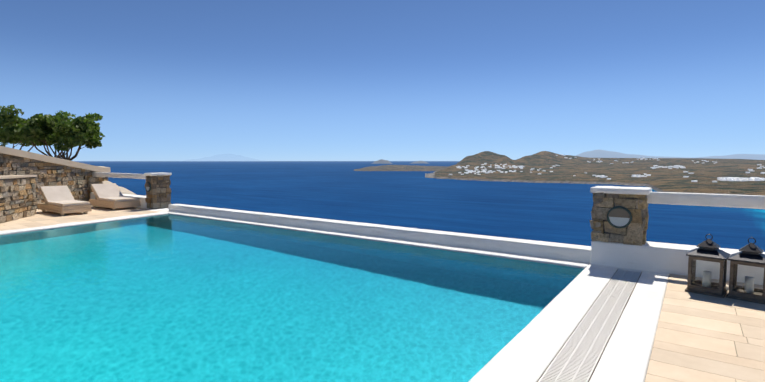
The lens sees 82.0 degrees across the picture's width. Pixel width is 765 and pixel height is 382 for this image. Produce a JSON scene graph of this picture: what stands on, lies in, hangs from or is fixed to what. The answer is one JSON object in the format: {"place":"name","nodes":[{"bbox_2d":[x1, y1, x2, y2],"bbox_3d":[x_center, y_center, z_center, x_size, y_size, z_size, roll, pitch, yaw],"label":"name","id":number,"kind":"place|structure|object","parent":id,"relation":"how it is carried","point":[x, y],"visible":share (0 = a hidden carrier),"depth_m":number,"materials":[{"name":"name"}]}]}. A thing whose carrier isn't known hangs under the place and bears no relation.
{"place":"outdoors","nodes":[
{"label":"outdoors","id":0,"kind":"place"},
{"bbox_2d":[0,201,161,230],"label":"deck tiles","id":1,"kind":"object","parent":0,"point":[39,218],"visible":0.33,"depth_m":13.33,"materials":[{"name":"beige tile"}]},
{"bbox_2d":[0,177,37,222],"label":"stub wall","id":2,"kind":"structure","parent":1,"relation":"on","point":[18,200],"depth_m":12.67,"materials":[{"name":"stone"}]},
{"bbox_2d":[0,154,108,208],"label":"wall","id":3,"kind":"structure","parent":1,"relation":"on","point":[74,180],"depth_m":15.99,"materials":[{"name":"stone"}]},
{"bbox_2d":[0,146,110,178],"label":"wall caps","id":4,"kind":"object","parent":3,"relation":"on","point":[17,153],"depth_m":15.59,"materials":[{"name":"beige paint"}]},
{"bbox_2d":[88,177,102,198],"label":"wall under rail","id":5,"kind":"structure","parent":3,"relation":"attached to","point":[95,180],"depth_m":18.24,"materials":[{"name":"stone"}]},
{"bbox_2d":[38,185,91,215],"bbox_3d":[-10.311,0.285,14.244,2.000,0.845,0.800,3,5,35],"label":"lounger","id":6,"kind":"object","parent":1,"relation":"on","point":[60,199],"visible":1,"depth_m":14.12,"materials":[{"name":"beige fabric"}]},
{"bbox_2d":[89,183,140,209],"bbox_3d":[-9.606,0.181,15.751,2.000,0.845,0.860,3,5,35],"label":"lounger","id":7,"kind":"object","parent":1,"relation":"on","point":[109,195],"visible":0.98,"depth_m":15.64,"materials":[{"name":"beige fabric"}]},
{"bbox_2d":[185,154,268,161],"bbox_3d":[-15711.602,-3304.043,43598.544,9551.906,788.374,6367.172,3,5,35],"label":"distant island","id":8,"kind":"structure","parent":0,"point":[225,158],"depth_m":44252.44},
{"bbox_2d":[0,214,583,381],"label":"pool water","id":9,"kind":"structure","parent":0,"point":[168,298],"depth_m":5.28,"materials":[{"name":"teal liquid"}]},
{"bbox_2d":[3,213,585,314],"bbox_3d":[-5.225,2.011,5.892,12.480,1.450,11.750,3,5,35],"label":"pool shell","id":10,"kind":"object","parent":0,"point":[312,231],"visible":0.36,"depth_m":10.36,"materials":[{"name":"tile"}]},
{"bbox_2d":[371,159,392,163],"bbox_3d":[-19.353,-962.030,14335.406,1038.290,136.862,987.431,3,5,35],"label":"islet","id":11,"kind":"object","parent":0,"point":[381,161],"visible":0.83,"depth_m":14088.10,"materials":[{"name":"grey stone"}]},
{"bbox_2d":[0,112,764,160],"bbox_3d":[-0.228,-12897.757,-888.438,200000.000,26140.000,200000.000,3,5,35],"label":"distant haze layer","id":12,"kind":"object","parent":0,"point":[139,139],"visible":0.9,"depth_m":92244.00,"materials":[{"name":"blue"}]},
{"bbox_2d":[0,172,764,381],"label":"white plaster work","id":13,"kind":"object","parent":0,"point":[530,351],"visible":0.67,"depth_m":6.49,"materials":[{"name":"white paint"}]},
{"bbox_2d":[145,175,170,208],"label":"pillar","id":14,"kind":"structure","parent":13,"relation":"on","point":[158,195],"depth_m":15.45,"materials":[{"name":"stone"}]},
{"bbox_2d":[145,182,150,191],"bbox_3d":[-8.164,-0.146,15.306,0.340,0.340,0.075,3,5,35],"label":"wall light","id":15,"kind":"object","parent":14,"relation":"attached to","point":[148,186],"visible":1,"depth_m":15.27,"materials":[{"name":"grey metal"}]},
{"bbox_2d":[144,173,651,194],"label":"plaster pillar caps","id":16,"kind":"object","parent":14,"relation":"on","point":[624,190],"visible":0.98,"depth_m":6.96,"materials":[{"name":"white paint"}]},
{"bbox_2d":[537,269,641,381],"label":"drain grate","id":17,"kind":"object","parent":13,"relation":"in","point":[577,357],"visible":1,"depth_m":4.26,"materials":[{"name":"white plastic"}]},
{"bbox_2d":[589,192,648,245],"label":"pillar","id":18,"kind":"structure","parent":13,"relation":"on","point":[633,232],"depth_m":6.95,"materials":[{"name":"stone"}]},
{"bbox_2d":[607,206,631,227],"bbox_3d":[3.707,0.413,6.894,0.350,0.350,0.075,3,5,35],"label":"wall light","id":19,"kind":"object","parent":18,"relation":"attached to","point":[619,216],"visible":1,"depth_m":6.88,"materials":[{"name":"white glass"}]},
{"bbox_2d":[0,0,764,123],"label":"sky","id":20,"kind":"structure","parent":0,"point":[271,61],"materials":[{"name":"blue"}]},
{"bbox_2d":[354,165,448,170],"bbox_3d":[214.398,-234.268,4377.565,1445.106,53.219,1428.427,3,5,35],"label":"promontory","id":21,"kind":"structure","parent":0,"point":[402,168],"depth_m":4020.85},
{"bbox_2d":[75,161,738,249],"bbox_3d":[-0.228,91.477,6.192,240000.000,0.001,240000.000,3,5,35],"label":"sea","id":22,"kind":"structure","parent":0,"point":[339,190],"depth_m":1069.72,"materials":[{"name":"liquid"}]},
{"bbox_2d":[411,177,764,251],"bbox_3d":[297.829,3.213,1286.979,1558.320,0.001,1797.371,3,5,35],"label":"sea shallows","id":23,"kind":"structure","parent":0,"point":[735,226],"depth_m":751.26,"materials":[{"name":"liquid"}]},
{"bbox_2d":[425,151,764,195],"bbox_3d":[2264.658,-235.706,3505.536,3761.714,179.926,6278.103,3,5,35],"label":"headland terrain","id":24,"kind":"structure","parent":0,"point":[619,171],"depth_m":2386.42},
{"bbox_2d":[449,154,764,181],"bbox_3d":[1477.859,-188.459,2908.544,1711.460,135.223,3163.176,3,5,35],"label":"buildings","id":25,"kind":"structure","parent":24,"relation":"on","point":[718,178],"depth_m":2502.24,"materials":[{"name":"white"}]},
{"bbox_2d":[576,150,764,159],"bbox_3d":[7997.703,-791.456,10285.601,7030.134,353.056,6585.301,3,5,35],"label":"distant mountains","id":26,"kind":"structure","parent":0,"point":[600,154],"depth_m":9816.07,"materials":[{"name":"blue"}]},
{"bbox_3d":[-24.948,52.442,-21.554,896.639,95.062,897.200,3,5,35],"label":"villa hill","id":27,"kind":"structure","parent":0,"visible":0},
{"bbox_2d":[0,110,75,151],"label":"tree","id":28,"kind":"object","parent":27,"relation":"on","point":[6,137],"visible":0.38,"depth_m":21.55,"materials":[{"name":"green plant"}]},
{"bbox_2d":[0,105,104,157],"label":"tree","id":29,"kind":"object","parent":27,"relation":"on","point":[31,130],"visible":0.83,"depth_m":21.12,"materials":[{"name":"green plant"}]},
{"bbox_2d":[28,114,101,160],"bbox_3d":[-16.221,-1.850,22.607,3.370,3.976,2.945,-1,4,-14],"label":"tree","id":30,"kind":"object","parent":27,"relation":"on","point":[52,139],"visible":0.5,"depth_m":22.12,"materials":[{"name":"green plant"}]},
{"bbox_2d":[103,181,136,194],"bbox_3d":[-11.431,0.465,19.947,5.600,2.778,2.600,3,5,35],"label":"lounge chair","id":31,"kind":"object","parent":27,"relation":"on","point":[123,190],"visible":0.1,"depth_m":18.39,"materials":[{"name":"beige fabric"}]},
{"label":"deck grout bed","id":32,"kind":"object","parent":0,"visible":0},
{"bbox_2d":[645,274,764,381],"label":"deck tiles","id":33,"kind":"object","parent":32,"relation":"on","point":[697,336],"visible":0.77,"depth_m":4.16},
{"bbox_2d":[685,234,729,297],"bbox_3d":[4.185,0.924,5.665,0.410,0.749,0.410,4,5,43],"label":"lantern","id":34,"kind":"object","parent":33,"relation":"on","point":[708,250],"visible":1,"depth_m":5.60,"materials":[{"name":"brown wood"}]},
{"bbox_2d":[726,238,764,304],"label":"lantern","id":35,"kind":"object","parent":33,"relation":"on","point":[750,254],"visible":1,"depth_m":5.35,"materials":[{"name":"brown wood"}]}
]}

